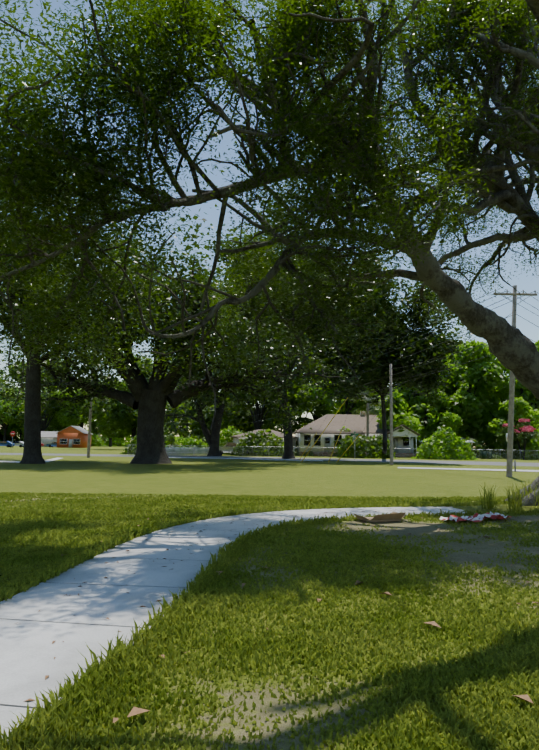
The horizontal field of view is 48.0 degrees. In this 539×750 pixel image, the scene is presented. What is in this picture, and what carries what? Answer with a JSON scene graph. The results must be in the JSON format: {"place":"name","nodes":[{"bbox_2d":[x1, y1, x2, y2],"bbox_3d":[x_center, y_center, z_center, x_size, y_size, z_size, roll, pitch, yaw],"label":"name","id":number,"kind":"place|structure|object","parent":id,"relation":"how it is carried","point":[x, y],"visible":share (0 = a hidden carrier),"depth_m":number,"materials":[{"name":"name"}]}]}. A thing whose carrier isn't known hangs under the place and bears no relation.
{"place":"outdoors","nodes":[
{"label":"outdoors","id":0,"kind":"place"},
{"bbox_2d":[0,458,61,462],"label":"sidewalk","id":1,"kind":"structure","parent":0,"point":[49,460],"depth_m":46.81,"materials":[{"name":"concrete"}]},
{"bbox_2d":[13,389,77,433],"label":"tree","id":2,"kind":"object","parent":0,"point":[53,403],"depth_m":198.45,"materials":[{"name":"green plant"}]},
{"bbox_2d":[41,437,56,446],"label":"building wall","id":3,"kind":"structure","parent":0,"point":[44,441],"depth_m":163.13,"materials":[{"name":"white paint"}]},
{"bbox_2d":[41,431,58,437],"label":"roof","id":4,"kind":"structure","parent":3,"relation":"on","point":[49,434],"depth_m":164.40,"materials":[{"name":"white metal"}]},
{"bbox_2d":[46,379,101,430],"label":"tree","id":5,"kind":"object","parent":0,"point":[61,421],"depth_m":200.10,"materials":[{"name":"green plant"}]},
{"bbox_2d":[0,507,474,743],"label":"concrete path","id":6,"kind":"structure","parent":0,"point":[29,651],"depth_m":6.11,"materials":[{"name":"grey concrete"}]},
{"bbox_2d":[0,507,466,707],"bbox_3d":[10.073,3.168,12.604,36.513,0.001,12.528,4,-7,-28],"label":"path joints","id":7,"kind":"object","parent":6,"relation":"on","point":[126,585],"visible":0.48,"depth_m":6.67,"materials":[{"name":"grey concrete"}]},
{"bbox_2d":[169,457,322,460],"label":"sidewalk","id":8,"kind":"structure","parent":0,"point":[246,458],"depth_m":62.92,"materials":[{"name":"concrete"}]},
{"bbox_2d":[227,375,293,429],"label":"tree","id":9,"kind":"object","parent":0,"point":[270,415],"depth_m":107.98,"materials":[{"name":"green plant"}]},
{"bbox_2d":[0,0,538,429],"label":"oak","id":10,"kind":"object","parent":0,"point":[31,174],"depth_m":11.66,"materials":[{"name":"green plant"}]},
{"bbox_2d":[0,491,538,749],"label":"lawn","id":11,"kind":"structure","parent":0,"point":[490,548],"depth_m":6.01,"materials":[{"name":"green plant"}]},
{"bbox_2d":[15,508,537,722],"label":"fallen leaves","id":12,"kind":"object","parent":11,"relation":"on","point":[137,710],"visible":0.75,"depth_m":5.37,"materials":[{"name":"brown plant"}]},
{"bbox_2d":[354,511,405,521],"bbox_3d":[2.419,3.034,13.058,1.072,0.200,0.741,3,-7,-22],"label":"cardboard box","id":13,"kind":"object","parent":11,"relation":"on","point":[394,516],"visible":0.97,"depth_m":12.86,"materials":[{"name":"brown cardboard"}]},
{"bbox_2d":[440,511,510,521],"bbox_3d":[4.571,3.100,13.266,1.766,0.129,0.706,4,-7,-29],"label":"striped cloth","id":14,"kind":"object","parent":11,"relation":"on","point":[499,516],"depth_m":13.18,"materials":[{"name":"fabric"}]},
{"bbox_2d":[474,477,538,510],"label":"tall grass tufts","id":15,"kind":"object","parent":11,"relation":"on","point":[513,503],"visible":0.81,"depth_m":15.31,"materials":[{"name":"green plant"}]},
{"bbox_2d":[505,476,538,505],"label":"oak roots","id":16,"kind":"object","parent":11,"relation":"on","point":[531,501],"visible":0.33,"depth_m":15.85,"materials":[{"name":"wood"}]},
{"bbox_2d":[0,442,538,495],"bbox_3d":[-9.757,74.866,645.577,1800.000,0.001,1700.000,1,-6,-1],"label":"lawn","id":17,"kind":"structure","parent":0,"point":[124,474],"depth_m":30.61,"materials":[{"name":"green plant"}]},
{"bbox_2d":[0,441,14,446],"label":"parked car","id":18,"kind":"object","parent":17,"relation":"on","point":[6,443],"visible":0.98,"depth_m":137.63,"materials":[{"name":"blue paint"}]},
{"bbox_2d":[0,429,19,441],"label":"understory","id":19,"kind":"object","parent":17,"relation":"on","point":[9,438],"visible":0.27,"depth_m":221.43,"materials":[{"name":"green plant"}]},
{"bbox_2d":[0,433,19,441],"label":"understory","id":20,"kind":"object","parent":17,"relation":"on","point":[17,436],"visible":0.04,"depth_m":222.21,"materials":[{"name":"green plant"}]},
{"bbox_2d":[0,368,20,428],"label":"tree","id":21,"kind":"object","parent":17,"relation":"on","point":[1,379],"visible":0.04,"depth_m":217.18,"materials":[{"name":"green plant"}]},
{"bbox_2d":[0,396,24,440],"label":"tree","id":22,"kind":"object","parent":17,"relation":"on","point":[9,418],"depth_m":198.89,"materials":[{"name":"green plant"}]},
{"bbox_2d":[11,441,23,446],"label":"parked car","id":23,"kind":"object","parent":17,"relation":"on","point":[19,443],"visible":0.44,"depth_m":141.30,"materials":[{"name":"grey paint"}]},
{"bbox_2d":[0,361,57,440],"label":"tree","id":24,"kind":"object","parent":17,"relation":"on","point":[17,426],"depth_m":212.78,"materials":[{"name":"green plant"}]},
{"bbox_2d":[19,420,67,441],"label":"understory","id":25,"kind":"object","parent":17,"relation":"on","point":[22,437],"visible":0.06,"depth_m":204.72,"materials":[{"name":"green plant"}]},
{"bbox_2d":[46,442,56,446],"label":"parked car","id":26,"kind":"object","parent":17,"relation":"on","point":[52,444],"visible":0.44,"depth_m":149.38,"materials":[{"name":"blue paint"}]},
{"bbox_2d":[42,356,87,418],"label":"tree","id":27,"kind":"object","parent":17,"relation":"on","point":[60,365],"depth_m":227.65,"materials":[{"name":"green plant"}]},
{"bbox_2d":[57,426,91,447],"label":"house","id":28,"kind":"structure","parent":17,"relation":"on","point":[70,432],"depth_m":148.53,"materials":[{"name":"orange wood"}]},
{"bbox_2d":[60,439,79,443],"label":"windows","id":29,"kind":"structure","parent":28,"relation":"in","point":[76,441],"depth_m":148.35,"materials":[{"name":"black glass"}]},
{"bbox_2d":[68,439,72,447],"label":"door","id":30,"kind":"structure","parent":28,"relation":"in","point":[70,443],"depth_m":148.28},
{"bbox_2d":[56,426,91,433],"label":"roof","id":31,"kind":"structure","parent":28,"relation":"on","point":[81,429],"depth_m":150.87,"materials":[{"name":"grey metal"}]},
{"bbox_2d":[0,183,160,463],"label":"oak","id":32,"kind":"object","parent":17,"relation":"on","point":[78,375],"depth_m":42.60,"materials":[{"name":"green plant"}]},
{"bbox_2d":[87,379,91,457],"bbox_3d":[-17.892,3.883,60.511,0.285,9.300,0.300,1,-6,-1],"label":"utility pole","id":33,"kind":"object","parent":17,"relation":"on","point":[89,434],"visible":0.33,"depth_m":60.22,"materials":[{"name":"grey wood"}]},
{"bbox_2d":[84,428,104,445],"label":"understory","id":34,"kind":"object","parent":17,"relation":"on","point":[95,440],"visible":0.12,"depth_m":212.97,"materials":[{"name":"green plant"}]},
{"bbox_2d":[80,379,127,446],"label":"tree","id":35,"kind":"object","parent":17,"relation":"on","point":[93,425],"depth_m":195.61,"materials":[{"name":"green plant"}]},
{"bbox_2d":[91,433,123,444],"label":"understory","id":36,"kind":"object","parent":17,"relation":"on","point":[103,438],"visible":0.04,"depth_m":224.50,"materials":[{"name":"green plant"}]},
{"bbox_2d":[104,432,136,446],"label":"understory","id":37,"kind":"object","parent":17,"relation":"on","point":[121,441],"visible":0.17,"depth_m":214.04,"materials":[{"name":"green plant"}]},
{"bbox_2d":[77,354,173,449],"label":"tree","id":38,"kind":"object","parent":17,"relation":"on","point":[114,417],"depth_m":125.48,"materials":[{"name":"green plant"}]},
{"bbox_2d":[120,425,183,454],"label":"bush","id":39,"kind":"object","parent":17,"relation":"on","point":[169,438],"visible":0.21,"depth_m":80.93,"materials":[{"name":"green plant"}]},
{"bbox_2d":[136,386,192,441],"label":"tree","id":40,"kind":"object","parent":17,"relation":"on","point":[177,421],"depth_m":95.90,"materials":[{"name":"green plant"}]},
{"bbox_2d":[133,366,223,444],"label":"tree","id":41,"kind":"object","parent":17,"relation":"on","point":[167,425],"depth_m":119.33,"materials":[{"name":"green plant"}]},
{"bbox_2d":[0,207,363,463],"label":"oak","id":42,"kind":"object","parent":17,"relation":"on","point":[173,316],"depth_m":45.82,"materials":[{"name":"green plant"}]},
{"bbox_2d":[165,447,207,455],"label":"picket fence","id":43,"kind":"object","parent":17,"relation":"on","point":[177,452],"visible":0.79,"depth_m":76.30,"materials":[{"name":"white wood"}]},
{"bbox_2d":[166,435,208,453],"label":"bush","id":44,"kind":"object","parent":17,"relation":"on","point":[191,442],"visible":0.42,"depth_m":89.00,"materials":[{"name":"green plant"}]},
{"bbox_2d":[169,393,234,450],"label":"tree","id":45,"kind":"object","parent":17,"relation":"on","point":[208,416],"depth_m":100.40,"materials":[{"name":"green plant"}]},
{"bbox_2d":[187,433,226,448],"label":"understory","id":46,"kind":"object","parent":17,"relation":"on","point":[201,437],"visible":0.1,"depth_m":94.54,"materials":[{"name":"green plant"}]},
{"bbox_2d":[194,354,254,435],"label":"tree","id":47,"kind":"object","parent":17,"relation":"on","point":[247,426],"visible":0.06,"depth_m":125.82,"materials":[{"name":"green plant"}]},
{"bbox_2d":[219,426,242,454],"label":"understory","id":48,"kind":"object","parent":17,"relation":"on","point":[231,432],"visible":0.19,"depth_m":89.68,"materials":[{"name":"green plant"}]},
{"bbox_2d":[219,442,252,454],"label":"car","id":49,"kind":"object","parent":17,"relation":"on","point":[228,445],"visible":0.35,"depth_m":82.79,"materials":[{"name":"white paint"}]},
{"bbox_2d":[230,428,283,455],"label":"bush","id":50,"kind":"object","parent":17,"relation":"on","point":[270,442],"visible":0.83,"depth_m":80.53,"materials":[{"name":"green plant"}]},
{"bbox_2d":[233,437,295,453],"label":"house wall","id":51,"kind":"structure","parent":17,"relation":"on","point":[235,439],"depth_m":87.35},
{"bbox_2d":[230,429,298,437],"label":"roof","id":52,"kind":"structure","parent":51,"relation":"on","point":[277,433],"depth_m":88.47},
{"bbox_2d":[252,361,306,432],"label":"tree","id":53,"kind":"object","parent":17,"relation":"on","point":[266,425],"depth_m":121.36,"materials":[{"name":"green plant"}]},
{"bbox_2d":[303,451,313,455],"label":"shrub","id":54,"kind":"object","parent":17,"relation":"on","point":[309,453],"visible":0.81,"depth_m":82.39,"materials":[{"name":"green plant"}]},
{"bbox_2d":[287,358,348,434],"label":"tree","id":55,"kind":"object","parent":17,"relation":"on","point":[321,411],"depth_m":114.30,"materials":[{"name":"green plant"}]},
{"bbox_2d":[129,445,538,459],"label":"chain-link fence","id":56,"kind":"object","parent":17,"relation":"on","point":[333,447],"visible":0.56,"depth_m":78.98,"materials":[{"name":"grey metal"}]},
{"bbox_2d":[309,380,379,415],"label":"tree","id":57,"kind":"object","parent":17,"relation":"on","point":[328,400],"depth_m":104.10,"materials":[{"name":"green plant"}]},
{"bbox_2d":[325,426,364,456],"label":"bush","id":58,"kind":"object","parent":17,"relation":"on","point":[338,443],"visible":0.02,"depth_m":83.81,"materials":[{"name":"green plant"}]},
{"bbox_2d":[336,434,395,457],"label":"bush","id":59,"kind":"object","parent":17,"relation":"on","point":[363,441],"visible":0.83,"depth_m":77.18,"materials":[{"name":"green plant"}]},
{"bbox_2d":[363,388,399,419],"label":"tree","id":60,"kind":"object","parent":17,"relation":"on","point":[374,404],"depth_m":115.65,"materials":[{"name":"green plant"}]},
{"bbox_2d":[302,249,471,453],"bbox_3d":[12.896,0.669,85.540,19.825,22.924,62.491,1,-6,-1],"label":"oak","id":61,"kind":"object","parent":17,"relation":"on","point":[428,382],"depth_m":59.38,"materials":[{"name":"green plant"}]},
{"bbox_2d":[390,364,392,464],"bbox_3d":[10.226,3.433,50.886,0.285,8.800,0.300,1,-6,-1],"label":"utility pole","id":62,"kind":"object","parent":17,"relation":"on","point":[391,430],"visible":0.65,"depth_m":50.73,"materials":[{"name":"grey wood"}]},
{"bbox_2d":[191,291,538,426],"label":"power lines","id":63,"kind":"object","parent":62,"relation":"attached to","point":[404,357],"visible":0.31,"depth_m":43.50,"materials":[{"name":"grey metal"}]},
{"bbox_2d":[375,390,426,451],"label":"tree","id":64,"kind":"object","parent":17,"relation":"on","point":[398,409],"depth_m":87.41,"materials":[{"name":"green plant"}]},
{"bbox_2d":[375,356,451,430],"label":"tree","id":65,"kind":"object","parent":17,"relation":"on","point":[405,395],"depth_m":96.33,"materials":[{"name":"green plant"}]},
{"bbox_2d":[394,345,468,430],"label":"tree","id":66,"kind":"object","parent":17,"relation":"on","point":[451,385],"visible":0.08,"depth_m":105.76,"materials":[{"name":"green plant"}]},
{"bbox_2d":[407,388,462,452],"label":"tree","id":67,"kind":"object","parent":17,"relation":"on","point":[454,422],"depth_m":90.69,"materials":[{"name":"green plant"}]},
{"bbox_2d":[411,425,478,459],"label":"bush","id":68,"kind":"object","parent":17,"relation":"on","point":[431,442],"visible":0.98,"depth_m":75.44,"materials":[{"name":"green plant"}]},
{"bbox_2d":[423,340,516,448],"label":"tree","id":69,"kind":"object","parent":17,"relation":"on","point":[474,414],"depth_m":94.82,"materials":[{"name":"green plant"}]},
{"bbox_2d":[464,437,497,457],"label":"understory","id":70,"kind":"object","parent":17,"relation":"on","point":[479,444],"visible":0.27,"depth_m":87.88,"materials":[{"name":"green plant"}]},
{"bbox_2d":[480,451,492,458],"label":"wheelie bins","id":71,"kind":"object","parent":17,"relation":"on","point":[484,454],"visible":0.92,"depth_m":79.98,"materials":[{"name":"green"}]},
{"bbox_2d":[477,439,500,455],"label":"understory","id":72,"kind":"object","parent":17,"relation":"on","point":[491,444],"visible":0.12,"depth_m":100.82,"materials":[{"name":"green plant"}]},
{"bbox_2d":[445,343,538,440],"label":"tree","id":73,"kind":"object","parent":17,"relation":"on","point":[506,372],"depth_m":106.52,"materials":[{"name":"green plant"}]},
{"bbox_2d":[492,454,502,458],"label":"shrub","id":74,"kind":"object","parent":17,"relation":"on","point":[497,457],"visible":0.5,"depth_m":83.41,"materials":[{"name":"green plant"}]},
{"bbox_2d":[487,397,538,449],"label":"tree","id":75,"kind":"object","parent":17,"relation":"on","point":[522,410],"depth_m":87.16,"materials":[{"name":"green plant"}]},
{"bbox_2d":[493,285,536,476],"bbox_3d":[13.472,0.483,33.442,2.400,10.812,1.468,1,-6,-1],"label":"utility pole","id":76,"kind":"object","parent":17,"relation":"on","point":[509,465],"visible":0.81,"depth_m":33.33,"materials":[{"name":"grey wood"}]},
{"bbox_2d":[492,371,538,424],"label":"tree","id":77,"kind":"object","parent":17,"relation":"on","point":[503,386],"depth_m":95.78,"materials":[{"name":"green plant"}]},
{"bbox_2d":[498,433,538,458],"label":"bush","id":78,"kind":"object","parent":17,"relation":"on","point":[504,449],"visible":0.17,"depth_m":85.36,"materials":[{"name":"green plant"}]},
{"bbox_2d":[513,434,526,459],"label":"crepe myrtle stems","id":79,"kind":"object","parent":17,"relation":"on","point":[524,446],"visible":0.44,"depth_m":81.03,"materials":[{"name":"plant"}]},
{"bbox_2d":[515,418,530,428],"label":"crepe myrtle","id":80,"kind":"object","parent":17,"relation":"on","point":[520,425],"depth_m":82.30,"materials":[{"name":"pink plant"}]},
{"bbox_2d":[521,432,538,459],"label":"understory","id":81,"kind":"object","parent":17,"relation":"on","point":[531,445],"visible":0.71,"depth_m":81.02,"materials":[{"name":"green plant"}]},
{"bbox_2d":[534,340,538,407],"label":"tree","id":82,"kind":"object","parent":17,"relation":"on","point":[537,346],"depth_m":107.24,"materials":[{"name":"green plant"}]},
{"bbox_2d":[0,453,538,466],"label":"street","id":83,"kind":"structure","parent":0,"point":[444,462],"depth_m":66.41,"materials":[{"name":"grey asphalt"}]},
{"bbox_2d":[133,320,264,455],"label":"oak","id":84,"kind":"object","parent":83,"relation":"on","point":[202,374],"depth_m":75.70,"materials":[{"name":"green plant"}]},
{"bbox_2d":[190,183,396,458],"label":"oak","id":85,"kind":"object","parent":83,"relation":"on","point":[223,256],"depth_m":65.51,"materials":[{"name":"green plant"}]},
{"bbox_2d":[0,0,538,443],"label":"sky","id":86,"kind":"structure","parent":0,"point":[529,283],"materials":[{"name":"blue"}]},
{"bbox_2d":[299,397,359,462],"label":"guy guards","id":87,"kind":"object","parent":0,"point":[336,442],"visible":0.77,"depth_m":55.64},
{"bbox_2d":[295,433,413,452],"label":"house wall","id":88,"kind":"structure","parent":0,"point":[300,442],"depth_m":84.00,"materials":[{"name":"white wood"}]},
{"bbox_2d":[292,414,420,435],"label":"house roof","id":89,"kind":"structure","parent":88,"relation":"on","point":[356,424],"depth_m":88.03,"materials":[{"name":"grey"}]},
{"bbox_2d":[299,411,416,457],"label":"windows","id":90,"kind":"structure","parent":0,"point":[307,439],"depth_m":83.90,"materials":[{"name":"black glass"}]},
{"bbox_2d":[303,426,417,452],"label":"house trim","id":91,"kind":"structure","parent":90,"relation":"attached to","point":[407,432],"depth_m":84.47,"materials":[{"name":"white wood"}]},
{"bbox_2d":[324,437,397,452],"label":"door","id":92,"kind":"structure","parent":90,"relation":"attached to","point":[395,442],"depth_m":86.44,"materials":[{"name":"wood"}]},
{"bbox_2d":[353,389,381,455],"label":"palm","id":93,"kind":"object","parent":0,"point":[369,399],"depth_m":83.46,"materials":[{"name":"green plant"}]},
{"bbox_2d":[418,437,474,442],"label":"metal carport","id":94,"kind":"object","parent":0,"point":[470,441],"visible":0.22,"depth_m":87.48,"materials":[{"name":"white metal"}]},
{"bbox_2d":[398,467,538,471],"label":"sidewalk","id":95,"kind":"structure","parent":0,"point":[469,469],"depth_m":43.00,"materials":[{"name":"concrete"}]},
{"bbox_2d":[498,423,517,433],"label":"crepe myrtle","id":96,"kind":"object","parent":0,"point":[504,430],"depth_m":82.20,"materials":[{"name":"green plant"}]},
{"bbox_2d":[513,429,521,439],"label":"crepe myrtle","id":97,"kind":"object","parent":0,"point":[517,435],"depth_m":81.54,"materials":[{"name":"green plant"}]},
{"bbox_2d":[518,428,536,438],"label":"crepe myrtle","id":98,"kind":"object","parent":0,"point":[528,434],"depth_m":78.79,"materials":[{"name":"plant"}]},
{"bbox_2d":[520,425,538,436],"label":"crepe myrtle","id":99,"kind":"object","parent":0,"point":[536,434],"depth_m":79.52,"materials":[{"name":"pink plant"}]}
]}

